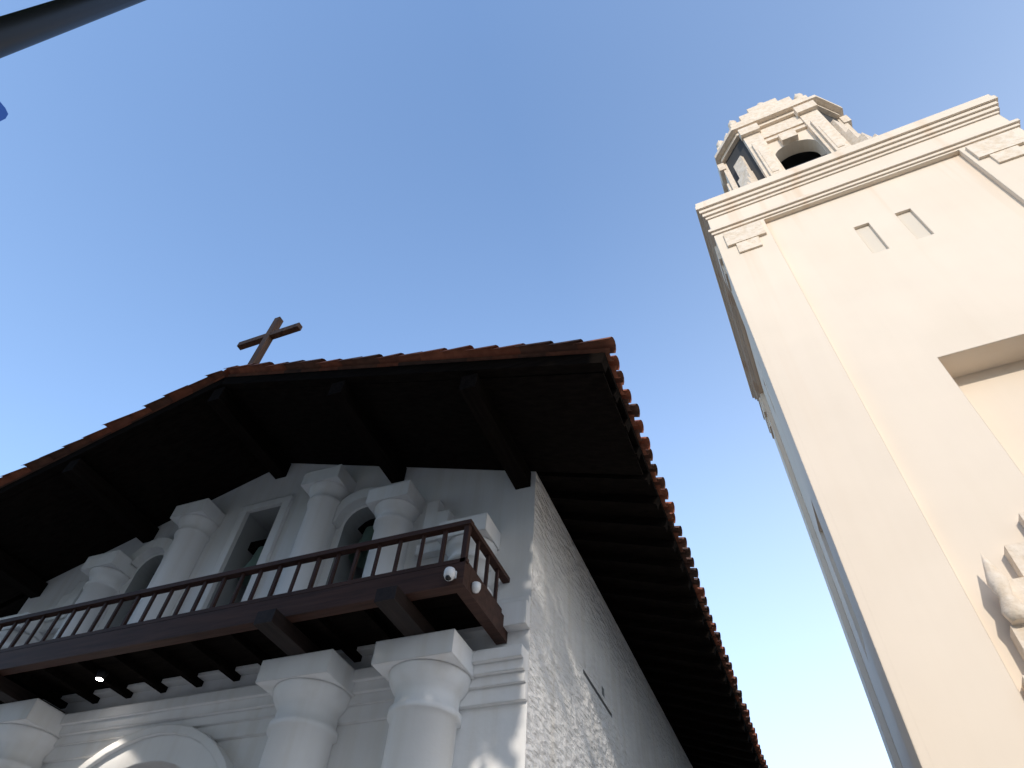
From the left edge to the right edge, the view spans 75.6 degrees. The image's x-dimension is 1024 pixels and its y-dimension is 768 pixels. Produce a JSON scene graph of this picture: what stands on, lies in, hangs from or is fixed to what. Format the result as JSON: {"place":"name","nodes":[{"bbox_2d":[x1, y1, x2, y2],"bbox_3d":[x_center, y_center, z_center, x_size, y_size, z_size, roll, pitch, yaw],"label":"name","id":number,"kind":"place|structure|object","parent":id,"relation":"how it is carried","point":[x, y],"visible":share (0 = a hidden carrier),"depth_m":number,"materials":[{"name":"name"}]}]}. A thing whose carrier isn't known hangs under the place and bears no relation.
{"place":"outdoors","nodes":[
{"label":"outdoors","id":0,"kind":"place"},
{"bbox_2d":[0,102,7,120],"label":"street lamp sign","id":1,"kind":"object","parent":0,"point":[3,113],"visible":1,"depth_m":4.14,"materials":[{"name":"blue metal"}]},
{"bbox_2d":[0,0,1023,767],"label":"sky","id":2,"kind":"structure","parent":0,"point":[180,179],"materials":[{"name":"blue"}]},
{"bbox_2d":[714,93,877,192],"bbox_3d":[10.382,-7.066,23.972,5.133,9.300,5.133,-18,-54,18],"label":"cupola","id":3,"kind":"object","parent":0,"point":[805,110],"visible":0.34,"depth_m":23.41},
{"bbox_2d":[726,112,842,187],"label":"wall","id":4,"kind":"structure","parent":3,"relation":"on","point":[806,146],"depth_m":22.88,"materials":[{"name":"beige paint"}]},
{"bbox_2d":[786,154,826,169],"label":"floor","id":5,"kind":"structure","parent":4,"relation":"attached to","point":[805,162],"depth_m":21.35,"materials":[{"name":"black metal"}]},
{"bbox_2d":[745,155,1023,767],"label":"tower wall","id":6,"kind":"structure","parent":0,"point":[911,284],"depth_m":12.15,"materials":[{"name":"beige paint"}]},
{"bbox_2d":[695,94,1023,767],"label":"tower trim","id":7,"kind":"structure","parent":6,"relation":"attached to","point":[954,696],"depth_m":10.89,"materials":[{"name":"white paint"}]},
{"bbox_2d":[714,130,1023,690],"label":"carved ornament","id":8,"kind":"object","parent":6,"relation":"attached to","point":[1000,149],"visible":0.99,"depth_m":8.90,"materials":[{"name":"beige stone"}]},
{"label":"pavement","id":9,"kind":"structure","parent":0,"visible":0},
{"bbox_2d":[0,0,145,57],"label":"street lamp pole","id":10,"kind":"object","parent":9,"relation":"on","point":[22,29],"visible":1,"depth_m":4.58,"materials":[{"name":"black metal"}]},
{"bbox_2d":[18,463,692,767],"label":"mission walls","id":11,"kind":"structure","parent":9,"relation":"on","point":[592,702],"depth_m":9.19,"materials":[{"name":"white paint"}]},
{"bbox_2d":[0,585,436,712],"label":"balcony support beams","id":12,"kind":"structure","parent":11,"relation":"attached to","point":[394,604],"depth_m":7.17,"materials":[{"name":"brown wood"}]},
{"bbox_2d":[0,562,507,675],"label":"balcony floor","id":13,"kind":"structure","parent":11,"relation":"on","point":[481,605],"depth_m":7.51,"materials":[{"name":"brown wood"}]},
{"bbox_2d":[0,593,480,708],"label":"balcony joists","id":14,"kind":"object","parent":13,"relation":"attached to","point":[347,634],"visible":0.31,"depth_m":8.22,"materials":[{"name":"brown wood"}]},
{"bbox_2d":[96,669,108,679],"bbox_3d":[-5.260,3.733,8.459,0.130,0.100,0.130,-15,-53,16],"label":"ceiling light","id":15,"kind":"object","parent":14,"relation":"attached to","point":[102,673],"visible":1,"depth_m":8.44,"materials":[{"name":"black metal"}]},
{"bbox_2d":[0,524,498,648],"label":"balcony balusters","id":16,"kind":"object","parent":13,"relation":"on","point":[466,540],"visible":0.94,"depth_m":7.99,"materials":[{"name":"brown wood"}]},
{"bbox_2d":[0,519,509,652],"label":"balcony rails","id":17,"kind":"object","parent":13,"relation":"on","point":[485,550],"visible":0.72,"depth_m":7.94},
{"bbox_2d":[443,567,480,592],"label":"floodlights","id":18,"kind":"object","parent":13,"relation":"on","point":[451,572],"visible":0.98,"depth_m":6.77,"materials":[{"name":"white plastic"}]},
{"bbox_2d":[153,518,375,574],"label":"bells","id":19,"kind":"object","parent":11,"relation":"attached to","point":[254,547],"visible":0.07,"depth_m":10.81,"materials":[{"name":"brown metal"}]},
{"bbox_2d":[138,526,373,602],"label":"bell yokes","id":20,"kind":"object","parent":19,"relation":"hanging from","point":[367,535],"visible":0.11,"depth_m":9.98,"materials":[{"name":"brown wood"}]},
{"bbox_2d":[0,464,530,767],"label":"mission facade ornament","id":21,"kind":"object","parent":11,"relation":"attached to","point":[418,692],"visible":0.71,"depth_m":8.09,"materials":[{"name":"white paint"}]},
{"bbox_2d":[0,373,530,598],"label":"roof purlins","id":22,"kind":"object","parent":11,"relation":"on","point":[222,402],"visible":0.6,"depth_m":10.59,"materials":[{"name":"brown wood"}]},
{"bbox_2d":[0,355,760,767],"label":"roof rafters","id":23,"kind":"object","parent":11,"relation":"on","point":[702,745],"visible":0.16,"depth_m":10.75,"materials":[{"name":"brown wood"}]},
{"bbox_2d":[0,372,642,603],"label":"roof soffit","id":24,"kind":"structure","parent":23,"relation":"attached to","point":[61,523],"depth_m":10.68,"materials":[{"name":"brown wood"}]},
{"bbox_2d":[0,352,761,767],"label":"rafters","id":25,"kind":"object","parent":23,"relation":"on","point":[608,488],"depth_m":10.08,"materials":[{"name":"brown wood"}]},
{"bbox_2d":[0,337,767,767],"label":"roof tiles","id":26,"kind":"object","parent":23,"relation":"on","point":[606,345],"visible":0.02,"depth_m":9.68,"materials":[{"name":"tile"}]},
{"bbox_2d":[237,317,301,363],"bbox_3d":[-4.549,-0.553,11.896,1.360,2.165,0.300,-15,-53,16],"label":"gable cross","id":27,"kind":"object","parent":26,"relation":"on","point":[269,336],"visible":0.55,"depth_m":12.19,"materials":[{"name":"brown wood"}]}
]}

